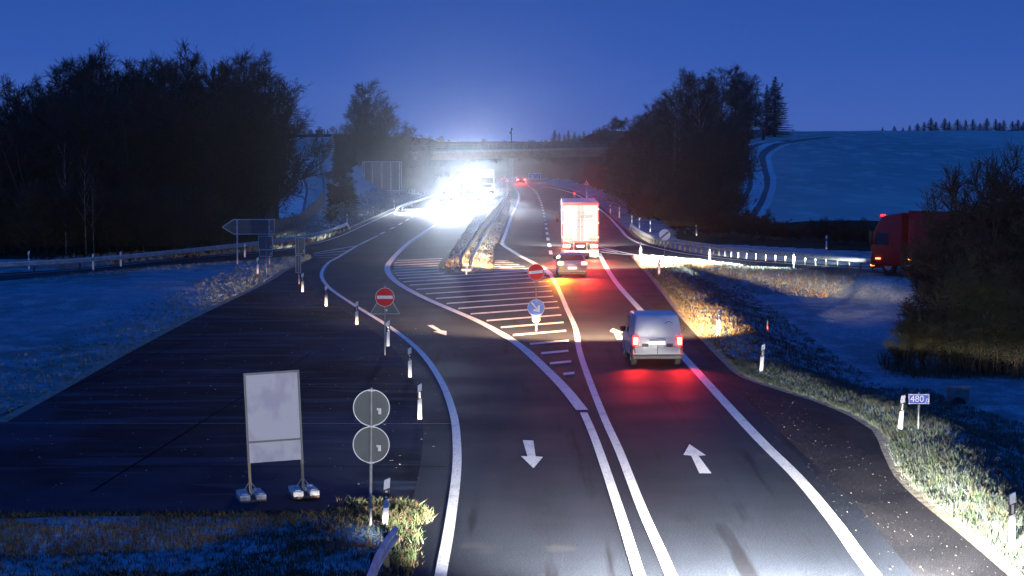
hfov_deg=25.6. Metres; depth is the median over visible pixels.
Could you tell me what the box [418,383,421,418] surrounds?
marker post
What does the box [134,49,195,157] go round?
bare tree
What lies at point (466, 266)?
barrier spreader
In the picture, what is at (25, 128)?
bare tree
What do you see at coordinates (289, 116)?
bare tree
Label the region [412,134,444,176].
bare tree
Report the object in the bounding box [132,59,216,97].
bare tree
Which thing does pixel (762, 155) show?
farm track
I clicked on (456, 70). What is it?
sky
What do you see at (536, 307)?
keep right sign
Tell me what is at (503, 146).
bare tree
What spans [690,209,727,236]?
bush
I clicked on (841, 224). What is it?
bush
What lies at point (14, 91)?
bare tree
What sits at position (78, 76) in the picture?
bare tree
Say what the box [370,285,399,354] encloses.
no entry sign
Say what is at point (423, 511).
foreground weeds
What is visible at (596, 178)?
bush
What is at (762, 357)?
marker post
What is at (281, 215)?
frosted verge
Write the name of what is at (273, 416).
portable board
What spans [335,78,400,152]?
bare tree
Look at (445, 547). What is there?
edge line
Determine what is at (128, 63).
bare tree
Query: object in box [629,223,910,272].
crash barrier
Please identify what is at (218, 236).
bush
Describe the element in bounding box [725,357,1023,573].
verge grass
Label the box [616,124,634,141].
bare tree
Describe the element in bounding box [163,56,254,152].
bare tree
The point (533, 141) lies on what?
bare tree
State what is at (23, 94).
bare tree
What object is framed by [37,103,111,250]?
bare tree
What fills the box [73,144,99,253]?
birch tree
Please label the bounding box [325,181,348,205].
bush
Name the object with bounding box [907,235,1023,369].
bush
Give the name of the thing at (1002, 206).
bare tree
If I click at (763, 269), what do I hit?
gore grass
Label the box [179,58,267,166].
bare tree
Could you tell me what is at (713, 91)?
bare tree
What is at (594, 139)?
bare tree
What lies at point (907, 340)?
bush
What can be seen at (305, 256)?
island grass
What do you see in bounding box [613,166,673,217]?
undergrowth tree
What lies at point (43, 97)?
bare tree
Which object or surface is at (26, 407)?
verge strip
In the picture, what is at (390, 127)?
bare tree
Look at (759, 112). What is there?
bare tree
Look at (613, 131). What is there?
bare tree
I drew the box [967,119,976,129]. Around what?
conifer
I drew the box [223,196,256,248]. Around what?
bush
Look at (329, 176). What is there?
bush
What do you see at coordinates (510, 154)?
bridge
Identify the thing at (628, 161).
undergrowth tree
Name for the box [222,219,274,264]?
direction sign
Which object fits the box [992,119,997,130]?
conifer
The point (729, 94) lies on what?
bare tree
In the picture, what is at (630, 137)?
bare tree
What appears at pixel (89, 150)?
bare tree
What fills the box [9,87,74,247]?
bare tree
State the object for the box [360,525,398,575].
crash barrier
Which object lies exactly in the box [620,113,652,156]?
bare tree
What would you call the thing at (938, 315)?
bush
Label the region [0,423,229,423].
slab joint
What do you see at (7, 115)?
bare tree
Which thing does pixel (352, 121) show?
bare tree
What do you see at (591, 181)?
bush
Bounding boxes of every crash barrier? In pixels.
[0,222,349,272]
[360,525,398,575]
[394,189,446,213]
[459,191,506,268]
[468,190,509,271]
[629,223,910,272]
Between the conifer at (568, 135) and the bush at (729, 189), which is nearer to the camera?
the bush at (729, 189)
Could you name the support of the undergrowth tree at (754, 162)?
on the ground at (850, 176)
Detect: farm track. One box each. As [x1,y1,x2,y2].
[300,162,312,211]
[740,140,789,206]
[750,137,827,218]
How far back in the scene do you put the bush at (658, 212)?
224.85 m
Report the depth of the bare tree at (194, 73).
202.87 m
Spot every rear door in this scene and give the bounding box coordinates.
[563,205,579,240]
[581,205,597,241]
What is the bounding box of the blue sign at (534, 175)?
[529,173,540,179]
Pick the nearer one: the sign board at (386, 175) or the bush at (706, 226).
the bush at (706, 226)
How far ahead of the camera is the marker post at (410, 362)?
75.99 m
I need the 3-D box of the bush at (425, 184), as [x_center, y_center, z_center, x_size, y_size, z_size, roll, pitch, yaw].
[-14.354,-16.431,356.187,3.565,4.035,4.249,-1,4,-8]
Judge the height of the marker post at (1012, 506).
1.178 m
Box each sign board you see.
[258,236,272,271]
[295,237,304,283]
[362,161,401,194]
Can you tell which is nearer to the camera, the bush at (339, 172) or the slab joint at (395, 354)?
the slab joint at (395, 354)
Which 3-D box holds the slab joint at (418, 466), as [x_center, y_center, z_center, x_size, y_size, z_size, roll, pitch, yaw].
[-13.800,4.338,54.995,24.401,0.001,0.095,0,4,1]
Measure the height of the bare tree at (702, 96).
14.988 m
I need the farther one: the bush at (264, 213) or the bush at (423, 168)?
the bush at (423, 168)
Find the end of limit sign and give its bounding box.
[659,228,669,263]
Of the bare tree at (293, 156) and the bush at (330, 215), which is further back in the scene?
the bush at (330, 215)
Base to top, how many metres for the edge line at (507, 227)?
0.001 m
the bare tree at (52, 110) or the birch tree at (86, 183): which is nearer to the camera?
the birch tree at (86, 183)
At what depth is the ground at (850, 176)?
126.93 m
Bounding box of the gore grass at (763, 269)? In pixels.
[633,254,883,297]
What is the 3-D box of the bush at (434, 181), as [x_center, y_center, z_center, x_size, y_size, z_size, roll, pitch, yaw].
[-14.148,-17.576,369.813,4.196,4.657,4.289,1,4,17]
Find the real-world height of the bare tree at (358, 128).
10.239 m
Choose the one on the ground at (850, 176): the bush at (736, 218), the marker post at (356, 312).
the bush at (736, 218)
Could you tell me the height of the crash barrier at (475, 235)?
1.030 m
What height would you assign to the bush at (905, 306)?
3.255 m
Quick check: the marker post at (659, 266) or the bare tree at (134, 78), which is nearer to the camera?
the marker post at (659, 266)
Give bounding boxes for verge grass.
[6,186,422,268]
[634,256,891,390]
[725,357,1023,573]
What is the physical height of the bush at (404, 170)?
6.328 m
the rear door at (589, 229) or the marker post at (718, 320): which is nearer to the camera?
the marker post at (718, 320)
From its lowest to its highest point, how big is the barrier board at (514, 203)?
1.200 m
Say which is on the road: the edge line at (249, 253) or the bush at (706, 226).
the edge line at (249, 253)
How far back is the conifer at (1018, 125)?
896.00 m
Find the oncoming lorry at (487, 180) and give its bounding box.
[477,169,495,192]
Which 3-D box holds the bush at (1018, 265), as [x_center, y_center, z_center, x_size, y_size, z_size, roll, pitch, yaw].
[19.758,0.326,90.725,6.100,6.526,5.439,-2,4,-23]
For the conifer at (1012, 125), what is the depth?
935.19 m
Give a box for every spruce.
[758,84,773,133]
[762,77,793,136]
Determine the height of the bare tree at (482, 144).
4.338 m
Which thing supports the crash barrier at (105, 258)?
on the ground at (850, 176)
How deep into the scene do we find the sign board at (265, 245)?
139.42 m
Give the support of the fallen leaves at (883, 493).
on the hard shoulder
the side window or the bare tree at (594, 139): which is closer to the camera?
the side window
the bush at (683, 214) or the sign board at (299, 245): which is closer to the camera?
the sign board at (299, 245)
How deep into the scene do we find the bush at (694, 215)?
196.53 m
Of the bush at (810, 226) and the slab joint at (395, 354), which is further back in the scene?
the bush at (810, 226)
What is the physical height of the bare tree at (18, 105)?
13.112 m
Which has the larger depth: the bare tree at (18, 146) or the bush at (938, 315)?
the bare tree at (18, 146)
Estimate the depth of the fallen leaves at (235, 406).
73.43 m
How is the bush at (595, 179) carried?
on the ground at (850, 176)
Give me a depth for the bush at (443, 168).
576.34 m
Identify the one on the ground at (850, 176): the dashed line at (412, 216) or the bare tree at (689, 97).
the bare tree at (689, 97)
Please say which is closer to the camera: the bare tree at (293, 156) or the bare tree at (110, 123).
the bare tree at (110, 123)
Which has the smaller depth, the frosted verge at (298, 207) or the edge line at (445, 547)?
the edge line at (445, 547)
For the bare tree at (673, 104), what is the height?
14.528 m
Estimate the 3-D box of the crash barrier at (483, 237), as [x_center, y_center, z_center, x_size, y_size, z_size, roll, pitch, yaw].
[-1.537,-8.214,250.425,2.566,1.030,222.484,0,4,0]
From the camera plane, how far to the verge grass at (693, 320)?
103.62 m
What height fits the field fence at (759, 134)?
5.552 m
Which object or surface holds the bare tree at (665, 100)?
on the ground at (850, 176)
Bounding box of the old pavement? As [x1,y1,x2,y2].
[0,268,425,573]
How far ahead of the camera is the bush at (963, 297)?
87.81 m
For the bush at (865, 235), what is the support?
on the ground at (850, 176)
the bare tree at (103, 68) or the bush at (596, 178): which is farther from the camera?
the bush at (596, 178)
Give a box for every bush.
[197,181,242,246]
[217,197,236,244]
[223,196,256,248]
[226,199,261,249]
[233,197,269,241]
[320,168,333,180]
[321,206,340,223]
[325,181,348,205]
[329,161,353,187]
[338,176,359,205]
[353,141,387,161]
[357,136,387,164]
[387,153,416,182]
[402,170,417,191]
[408,167,423,192]
[411,160,437,193]
[412,173,432,194]
[423,168,439,193]
[431,160,454,175]
[447,159,466,167]
[467,149,486,164]
[489,148,507,163]
[582,158,603,180]
[583,163,609,190]
[587,168,603,189]
[588,165,603,190]
[595,125,609,139]
[610,116,631,130]
[631,180,655,218]
[653,197,674,223]
[661,207,687,233]
[667,202,692,233]
[684,209,702,233]
[687,206,714,234]
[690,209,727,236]
[718,177,753,210]
[725,207,757,236]
[728,211,756,236]
[734,208,773,238]
[760,216,771,237]
[763,220,784,239]
[767,216,791,239]
[802,219,817,239]
[811,217,839,241]
[829,218,854,243]
[851,216,870,243]
[857,225,876,245]
[877,311,927,368]
[884,291,939,367]
[891,217,986,312]
[896,274,989,370]
[898,185,1014,311]
[903,255,996,364]
[905,248,1023,374]
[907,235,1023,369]
[914,293,944,364]
[923,162,1023,353]
[926,219,1023,370]
[944,135,1023,353]
[961,151,1023,252]
[962,261,1023,376]
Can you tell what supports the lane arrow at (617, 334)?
on the road
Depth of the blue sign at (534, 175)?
519.38 m
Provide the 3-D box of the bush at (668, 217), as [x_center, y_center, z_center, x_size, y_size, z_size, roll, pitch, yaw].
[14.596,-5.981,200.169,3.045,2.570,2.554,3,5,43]
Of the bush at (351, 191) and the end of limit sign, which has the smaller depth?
the end of limit sign
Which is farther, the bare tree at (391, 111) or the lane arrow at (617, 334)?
the bare tree at (391, 111)
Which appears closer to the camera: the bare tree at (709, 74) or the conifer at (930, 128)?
the bare tree at (709, 74)
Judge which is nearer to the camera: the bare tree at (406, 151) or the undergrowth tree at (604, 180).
the undergrowth tree at (604, 180)
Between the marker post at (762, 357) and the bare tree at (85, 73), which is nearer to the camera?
the marker post at (762, 357)
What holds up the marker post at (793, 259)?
on the ground at (850, 176)
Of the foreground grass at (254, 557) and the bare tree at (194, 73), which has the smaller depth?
the foreground grass at (254, 557)
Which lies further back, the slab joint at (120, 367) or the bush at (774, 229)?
the bush at (774, 229)
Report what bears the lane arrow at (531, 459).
on the road
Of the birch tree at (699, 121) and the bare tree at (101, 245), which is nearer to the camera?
the bare tree at (101, 245)
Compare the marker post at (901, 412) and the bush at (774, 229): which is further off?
the bush at (774, 229)
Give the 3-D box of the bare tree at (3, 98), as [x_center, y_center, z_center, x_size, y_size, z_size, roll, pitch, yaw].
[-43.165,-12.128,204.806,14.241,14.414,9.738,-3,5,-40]
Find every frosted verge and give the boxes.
[279,157,304,217]
[290,160,312,213]
[738,141,780,215]
[739,141,766,192]
[758,142,800,218]
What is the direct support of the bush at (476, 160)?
on the ground at (850, 176)
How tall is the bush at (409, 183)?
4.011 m
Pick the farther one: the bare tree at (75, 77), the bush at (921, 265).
the bare tree at (75, 77)
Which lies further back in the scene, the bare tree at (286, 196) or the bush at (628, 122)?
the bush at (628, 122)
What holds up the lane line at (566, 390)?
on the road
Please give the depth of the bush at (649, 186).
235.85 m
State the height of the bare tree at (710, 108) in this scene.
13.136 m
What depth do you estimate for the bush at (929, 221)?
96.24 m
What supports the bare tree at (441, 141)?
on the ground at (850, 176)
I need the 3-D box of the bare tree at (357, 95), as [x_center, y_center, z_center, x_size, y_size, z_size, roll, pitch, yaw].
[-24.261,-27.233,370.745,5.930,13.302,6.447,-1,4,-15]
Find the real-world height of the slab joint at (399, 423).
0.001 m
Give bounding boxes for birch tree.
[51,132,75,254]
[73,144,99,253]
[80,165,106,253]
[659,109,682,188]
[670,119,692,172]
[672,74,715,132]
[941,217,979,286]
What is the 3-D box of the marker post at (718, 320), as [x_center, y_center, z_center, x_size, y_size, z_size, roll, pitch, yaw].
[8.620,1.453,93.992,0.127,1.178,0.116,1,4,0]
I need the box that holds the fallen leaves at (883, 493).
[767,405,1001,575]
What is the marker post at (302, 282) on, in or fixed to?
on the old pavement
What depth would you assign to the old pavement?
63.63 m
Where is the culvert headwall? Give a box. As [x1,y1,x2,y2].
[945,386,970,403]
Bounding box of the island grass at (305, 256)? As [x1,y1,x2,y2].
[0,254,310,417]
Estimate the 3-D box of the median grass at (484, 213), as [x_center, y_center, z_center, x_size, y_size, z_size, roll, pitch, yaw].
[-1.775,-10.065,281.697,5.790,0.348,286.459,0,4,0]
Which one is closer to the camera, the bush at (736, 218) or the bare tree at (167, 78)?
the bare tree at (167, 78)
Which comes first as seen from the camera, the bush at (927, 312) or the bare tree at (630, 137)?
the bush at (927, 312)
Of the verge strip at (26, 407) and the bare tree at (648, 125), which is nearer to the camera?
the verge strip at (26, 407)
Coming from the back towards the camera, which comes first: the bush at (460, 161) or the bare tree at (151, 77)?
the bush at (460, 161)
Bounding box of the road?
[0,176,942,575]
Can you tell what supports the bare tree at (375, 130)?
on the ground at (850, 176)
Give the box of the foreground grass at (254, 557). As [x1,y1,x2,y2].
[0,505,426,575]
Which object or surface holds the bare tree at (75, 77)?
on the ground at (850, 176)
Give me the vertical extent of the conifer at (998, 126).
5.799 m
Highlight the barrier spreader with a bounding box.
[462,264,472,273]
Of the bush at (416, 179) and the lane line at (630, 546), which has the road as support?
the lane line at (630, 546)
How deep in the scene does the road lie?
62.98 m
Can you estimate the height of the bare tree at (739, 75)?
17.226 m
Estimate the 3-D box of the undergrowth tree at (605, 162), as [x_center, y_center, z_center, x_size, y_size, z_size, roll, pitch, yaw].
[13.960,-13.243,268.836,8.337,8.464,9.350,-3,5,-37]
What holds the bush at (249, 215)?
on the ground at (850, 176)
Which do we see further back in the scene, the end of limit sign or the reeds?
the end of limit sign
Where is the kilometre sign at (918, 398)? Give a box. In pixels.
[908,392,928,430]
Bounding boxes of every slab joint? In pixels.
[0,329,217,414]
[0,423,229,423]
[92,354,309,491]
[339,423,450,423]
[374,354,417,354]
[392,466,445,466]
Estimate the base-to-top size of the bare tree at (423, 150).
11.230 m
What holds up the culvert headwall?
on the ground at (850, 176)
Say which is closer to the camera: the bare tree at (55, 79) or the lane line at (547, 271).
the lane line at (547, 271)
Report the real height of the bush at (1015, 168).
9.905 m
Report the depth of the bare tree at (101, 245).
171.85 m
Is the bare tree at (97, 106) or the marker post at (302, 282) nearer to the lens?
the marker post at (302, 282)
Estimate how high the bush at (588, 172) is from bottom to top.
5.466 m
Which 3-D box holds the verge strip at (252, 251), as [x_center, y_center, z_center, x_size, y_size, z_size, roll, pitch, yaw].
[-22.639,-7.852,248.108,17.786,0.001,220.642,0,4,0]
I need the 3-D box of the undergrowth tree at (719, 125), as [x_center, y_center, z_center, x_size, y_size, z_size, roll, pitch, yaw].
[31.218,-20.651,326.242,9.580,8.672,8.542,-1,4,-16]
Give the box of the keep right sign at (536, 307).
[528,264,544,330]
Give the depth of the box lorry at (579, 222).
155.45 m
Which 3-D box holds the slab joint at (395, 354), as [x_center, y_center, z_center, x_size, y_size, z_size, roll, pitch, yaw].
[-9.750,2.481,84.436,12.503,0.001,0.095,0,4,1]
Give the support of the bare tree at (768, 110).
on the ground at (850, 176)
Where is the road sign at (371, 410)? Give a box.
[353,388,389,525]
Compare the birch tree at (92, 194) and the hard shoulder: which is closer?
the hard shoulder
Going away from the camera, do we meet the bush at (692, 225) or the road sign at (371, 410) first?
the road sign at (371, 410)
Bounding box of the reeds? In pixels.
[873,344,1023,379]
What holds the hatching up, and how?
on the road
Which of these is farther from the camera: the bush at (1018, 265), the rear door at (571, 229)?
the rear door at (571, 229)
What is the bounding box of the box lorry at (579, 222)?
[556,198,598,257]
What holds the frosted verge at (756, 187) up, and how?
on the ground at (850, 176)
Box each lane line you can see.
[384,204,587,409]
[500,243,553,274]
[549,274,676,575]
[580,412,645,575]
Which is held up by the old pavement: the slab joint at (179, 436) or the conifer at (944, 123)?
the slab joint at (179, 436)
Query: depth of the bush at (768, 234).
188.08 m
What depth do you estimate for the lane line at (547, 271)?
156.23 m
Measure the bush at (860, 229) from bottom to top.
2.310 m
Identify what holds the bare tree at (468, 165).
on the ground at (850, 176)
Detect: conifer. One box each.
[549,130,557,141]
[565,130,570,140]
[912,123,923,130]
[923,118,937,130]
[939,118,949,130]
[949,119,963,129]
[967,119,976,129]
[979,118,992,130]
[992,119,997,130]
[994,122,1002,130]
[999,120,1008,130]
[1007,121,1017,130]
[1013,120,1022,130]
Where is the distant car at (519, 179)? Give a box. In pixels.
[515,177,524,182]
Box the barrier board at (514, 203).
[509,200,516,207]
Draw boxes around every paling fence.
[274,153,324,236]
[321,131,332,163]
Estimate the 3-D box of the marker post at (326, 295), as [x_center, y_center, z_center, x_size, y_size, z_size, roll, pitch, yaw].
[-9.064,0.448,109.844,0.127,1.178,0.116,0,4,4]
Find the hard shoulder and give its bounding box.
[642,295,1007,575]
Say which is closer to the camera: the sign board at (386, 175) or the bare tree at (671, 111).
the bare tree at (671, 111)
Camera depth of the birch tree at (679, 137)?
262.54 m
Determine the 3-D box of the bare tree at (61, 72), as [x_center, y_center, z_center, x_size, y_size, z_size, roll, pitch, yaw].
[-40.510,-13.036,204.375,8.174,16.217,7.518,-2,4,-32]
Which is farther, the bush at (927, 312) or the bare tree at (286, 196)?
the bare tree at (286, 196)
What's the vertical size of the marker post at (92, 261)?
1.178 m
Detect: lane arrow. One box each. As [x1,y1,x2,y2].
[428,325,445,334]
[521,440,541,467]
[610,329,622,338]
[684,444,710,472]
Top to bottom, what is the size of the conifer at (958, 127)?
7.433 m
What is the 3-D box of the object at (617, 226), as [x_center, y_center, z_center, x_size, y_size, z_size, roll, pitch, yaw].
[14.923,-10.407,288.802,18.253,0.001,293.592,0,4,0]
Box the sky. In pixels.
[0,0,1023,141]
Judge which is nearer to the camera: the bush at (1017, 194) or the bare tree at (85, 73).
the bush at (1017, 194)
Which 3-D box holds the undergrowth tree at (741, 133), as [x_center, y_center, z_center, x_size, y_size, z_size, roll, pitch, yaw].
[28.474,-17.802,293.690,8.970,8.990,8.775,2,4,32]
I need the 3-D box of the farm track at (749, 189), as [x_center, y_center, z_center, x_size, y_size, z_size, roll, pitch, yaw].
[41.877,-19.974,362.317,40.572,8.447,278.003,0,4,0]
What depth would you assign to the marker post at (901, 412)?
61.62 m
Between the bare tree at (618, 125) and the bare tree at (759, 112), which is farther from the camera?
the bare tree at (618, 125)
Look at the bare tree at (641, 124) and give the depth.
327.90 m
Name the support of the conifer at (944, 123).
on the ground at (850, 176)
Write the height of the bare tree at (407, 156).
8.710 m
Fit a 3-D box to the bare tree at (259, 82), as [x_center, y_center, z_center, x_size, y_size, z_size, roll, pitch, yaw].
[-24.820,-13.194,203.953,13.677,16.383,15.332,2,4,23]
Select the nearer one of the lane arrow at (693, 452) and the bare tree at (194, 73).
the lane arrow at (693, 452)
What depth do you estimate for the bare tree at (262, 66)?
196.68 m
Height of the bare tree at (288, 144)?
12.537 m
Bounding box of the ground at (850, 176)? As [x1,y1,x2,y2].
[0,130,1023,575]
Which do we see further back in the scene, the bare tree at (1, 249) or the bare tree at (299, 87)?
the bare tree at (299, 87)
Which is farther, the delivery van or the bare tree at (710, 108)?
the bare tree at (710, 108)
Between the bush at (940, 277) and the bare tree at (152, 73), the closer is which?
the bush at (940, 277)
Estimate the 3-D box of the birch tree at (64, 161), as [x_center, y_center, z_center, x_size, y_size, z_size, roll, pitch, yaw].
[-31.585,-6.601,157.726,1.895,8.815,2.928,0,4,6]
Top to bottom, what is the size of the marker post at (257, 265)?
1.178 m
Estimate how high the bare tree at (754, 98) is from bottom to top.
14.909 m
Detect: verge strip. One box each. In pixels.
[0,263,302,421]
[6,195,423,272]
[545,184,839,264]
[631,256,1023,575]
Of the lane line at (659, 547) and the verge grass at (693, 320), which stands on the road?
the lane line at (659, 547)
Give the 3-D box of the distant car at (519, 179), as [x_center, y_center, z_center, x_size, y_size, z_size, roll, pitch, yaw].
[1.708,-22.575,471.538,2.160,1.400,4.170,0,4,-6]
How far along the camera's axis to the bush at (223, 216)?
168.91 m
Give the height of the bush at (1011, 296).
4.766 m
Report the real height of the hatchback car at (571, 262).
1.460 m
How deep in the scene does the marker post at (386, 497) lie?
45.96 m
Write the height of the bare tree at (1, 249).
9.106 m
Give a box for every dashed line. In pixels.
[380,193,454,233]
[533,189,552,253]
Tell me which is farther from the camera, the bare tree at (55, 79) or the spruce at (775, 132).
the spruce at (775, 132)
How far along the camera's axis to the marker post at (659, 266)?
136.86 m
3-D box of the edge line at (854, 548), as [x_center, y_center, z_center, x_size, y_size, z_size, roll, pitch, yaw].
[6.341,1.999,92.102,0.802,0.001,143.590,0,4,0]
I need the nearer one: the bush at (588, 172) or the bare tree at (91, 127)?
the bare tree at (91, 127)
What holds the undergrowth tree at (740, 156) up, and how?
on the ground at (850, 176)
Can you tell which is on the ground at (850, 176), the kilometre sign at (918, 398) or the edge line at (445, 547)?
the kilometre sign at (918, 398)
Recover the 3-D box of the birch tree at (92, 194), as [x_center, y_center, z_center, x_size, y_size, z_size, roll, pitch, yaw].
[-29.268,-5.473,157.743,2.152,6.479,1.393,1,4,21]
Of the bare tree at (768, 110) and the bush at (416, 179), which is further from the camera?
the bare tree at (768, 110)
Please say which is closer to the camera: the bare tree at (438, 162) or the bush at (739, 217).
the bush at (739, 217)
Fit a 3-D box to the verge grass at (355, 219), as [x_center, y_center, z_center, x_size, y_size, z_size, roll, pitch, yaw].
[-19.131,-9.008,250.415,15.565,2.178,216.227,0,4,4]
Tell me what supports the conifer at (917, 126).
on the ground at (850, 176)
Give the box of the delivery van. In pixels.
[620,310,682,364]
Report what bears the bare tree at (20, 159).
on the ground at (850, 176)
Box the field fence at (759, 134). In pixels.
[747,128,768,139]
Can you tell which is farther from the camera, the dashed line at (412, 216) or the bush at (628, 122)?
the bush at (628, 122)
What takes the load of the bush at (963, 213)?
on the ground at (850, 176)
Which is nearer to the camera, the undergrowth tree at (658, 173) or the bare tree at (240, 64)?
the bare tree at (240, 64)
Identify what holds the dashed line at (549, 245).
on the road
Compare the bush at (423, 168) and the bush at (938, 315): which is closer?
the bush at (938, 315)
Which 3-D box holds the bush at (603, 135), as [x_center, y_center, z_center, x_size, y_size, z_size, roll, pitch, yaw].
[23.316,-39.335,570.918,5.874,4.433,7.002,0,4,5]
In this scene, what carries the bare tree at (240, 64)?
on the ground at (850, 176)
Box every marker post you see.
[92,254,93,269]
[257,257,258,273]
[301,273,303,291]
[325,285,326,305]
[355,301,357,323]
[382,478,389,524]
[387,320,389,345]
[408,347,411,376]
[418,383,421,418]
[658,258,659,274]
[717,309,719,332]
[759,344,764,373]
[793,252,794,266]
[897,395,905,431]
[1009,492,1015,544]
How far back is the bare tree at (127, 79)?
193.73 m
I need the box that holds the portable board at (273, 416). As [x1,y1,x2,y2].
[235,370,319,502]
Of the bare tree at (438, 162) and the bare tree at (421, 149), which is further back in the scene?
the bare tree at (438, 162)
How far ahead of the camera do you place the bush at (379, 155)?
356.66 m
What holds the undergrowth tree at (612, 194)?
on the ground at (850, 176)
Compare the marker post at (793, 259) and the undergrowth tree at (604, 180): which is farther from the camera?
the undergrowth tree at (604, 180)
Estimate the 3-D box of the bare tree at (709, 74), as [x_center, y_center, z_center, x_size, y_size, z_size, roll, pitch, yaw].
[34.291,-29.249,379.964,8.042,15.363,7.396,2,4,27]
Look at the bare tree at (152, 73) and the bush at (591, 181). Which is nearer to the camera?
the bare tree at (152, 73)
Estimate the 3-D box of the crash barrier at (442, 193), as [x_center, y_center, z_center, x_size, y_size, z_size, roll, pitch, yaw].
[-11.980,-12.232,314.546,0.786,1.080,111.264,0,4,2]
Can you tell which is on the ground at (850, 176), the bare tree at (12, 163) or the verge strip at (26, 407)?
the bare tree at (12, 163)
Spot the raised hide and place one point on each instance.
(320, 132)
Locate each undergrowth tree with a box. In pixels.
[595,140,682,202]
[596,139,643,214]
[597,144,648,182]
[601,142,683,215]
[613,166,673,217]
[627,142,690,217]
[703,115,762,150]
[716,132,756,186]
[719,128,762,196]
[720,118,762,178]
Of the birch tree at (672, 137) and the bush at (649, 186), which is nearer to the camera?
the bush at (649, 186)
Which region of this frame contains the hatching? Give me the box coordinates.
[393,258,574,374]
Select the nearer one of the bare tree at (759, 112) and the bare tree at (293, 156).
the bare tree at (293, 156)
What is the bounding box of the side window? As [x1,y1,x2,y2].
[874,232,887,244]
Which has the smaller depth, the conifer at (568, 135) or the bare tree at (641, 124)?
the bare tree at (641, 124)
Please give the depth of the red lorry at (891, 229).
137.71 m
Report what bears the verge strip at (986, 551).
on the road
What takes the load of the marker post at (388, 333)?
on the old pavement
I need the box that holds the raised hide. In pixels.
[315,129,323,140]
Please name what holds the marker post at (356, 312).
on the old pavement
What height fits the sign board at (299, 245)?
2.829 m
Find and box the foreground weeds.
[324,494,433,575]
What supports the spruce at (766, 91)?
on the ground at (850, 176)
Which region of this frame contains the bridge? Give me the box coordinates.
[389,141,626,187]
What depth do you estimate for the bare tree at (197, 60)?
195.79 m
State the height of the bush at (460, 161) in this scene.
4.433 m
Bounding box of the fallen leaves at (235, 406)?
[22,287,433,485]
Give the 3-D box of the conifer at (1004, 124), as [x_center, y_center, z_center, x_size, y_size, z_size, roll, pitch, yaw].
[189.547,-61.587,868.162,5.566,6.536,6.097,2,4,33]
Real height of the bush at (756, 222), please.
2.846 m
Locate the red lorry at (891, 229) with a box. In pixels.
[869,209,956,272]
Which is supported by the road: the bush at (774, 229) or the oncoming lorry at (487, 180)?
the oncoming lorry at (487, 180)
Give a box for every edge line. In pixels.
[10,204,409,274]
[320,236,461,575]
[501,190,519,241]
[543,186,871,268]
[598,253,882,575]
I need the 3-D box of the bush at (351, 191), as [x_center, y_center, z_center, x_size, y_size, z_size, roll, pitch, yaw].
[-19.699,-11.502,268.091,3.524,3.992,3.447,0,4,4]
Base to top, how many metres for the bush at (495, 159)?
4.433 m
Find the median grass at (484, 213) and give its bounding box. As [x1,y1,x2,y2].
[443,187,517,272]
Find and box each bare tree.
[0,73,67,230]
[0,78,33,138]
[0,93,30,155]
[0,93,33,126]
[0,117,82,251]
[0,118,45,250]
[0,127,59,249]
[0,143,33,250]
[1,123,43,177]
[7,72,49,155]
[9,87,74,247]
[12,87,84,248]
[18,119,101,246]
[19,56,117,172]
[20,82,78,141]
[25,98,146,250]
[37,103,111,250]
[38,45,119,181]
[42,53,136,108]
[44,56,80,106]
[44,85,152,247]
[48,55,106,131]
[57,95,192,251]
[65,62,176,167]
[68,99,104,244]
[69,92,137,247]
[84,39,131,235]
[101,59,182,238]
[104,54,165,166]
[108,55,141,113]
[109,57,225,124]
[119,60,177,112]
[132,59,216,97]
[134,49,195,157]
[158,36,210,120]
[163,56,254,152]
[170,55,217,117]
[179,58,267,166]
[189,92,306,243]
[194,64,252,195]
[209,66,327,235]
[212,47,280,197]
[217,53,315,159]
[222,85,290,245]
[235,70,324,207]
[236,48,287,194]
[241,74,332,219]
[265,98,300,218]
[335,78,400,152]
[337,103,373,150]
[339,100,369,161]
[345,84,377,160]
[358,111,388,161]
[367,100,403,154]
[370,102,402,157]
[385,134,418,166]
[386,120,423,169]
[392,126,438,171]
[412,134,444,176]
[430,160,451,176]
[437,136,444,149]
[440,160,458,176]
[459,159,477,172]
[479,139,487,149]
[499,140,512,147]
[524,140,539,148]
[588,135,602,147]
[601,123,619,137]
[605,118,623,133]
[609,112,663,149]
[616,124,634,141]
[619,101,678,150]
[620,99,678,145]
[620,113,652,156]
[636,91,707,143]
[643,91,684,147]
[646,87,731,131]
[660,79,702,139]
[670,66,713,138]
[674,71,745,130]
[682,71,717,130]
[694,65,762,127]
[700,70,732,125]
[718,63,757,133]
[719,74,774,136]
[725,76,765,131]
[726,71,777,142]
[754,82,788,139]
[958,154,1023,360]
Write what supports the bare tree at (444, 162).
on the ground at (850, 176)
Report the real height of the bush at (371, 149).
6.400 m
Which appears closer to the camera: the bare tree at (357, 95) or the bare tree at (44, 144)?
the bare tree at (44, 144)
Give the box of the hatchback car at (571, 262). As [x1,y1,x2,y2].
[553,252,588,276]
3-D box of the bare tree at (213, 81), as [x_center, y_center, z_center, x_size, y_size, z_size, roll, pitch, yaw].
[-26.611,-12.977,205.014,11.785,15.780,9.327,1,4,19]
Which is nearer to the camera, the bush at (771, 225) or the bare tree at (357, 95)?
the bush at (771, 225)
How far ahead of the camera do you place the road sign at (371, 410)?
45.84 m

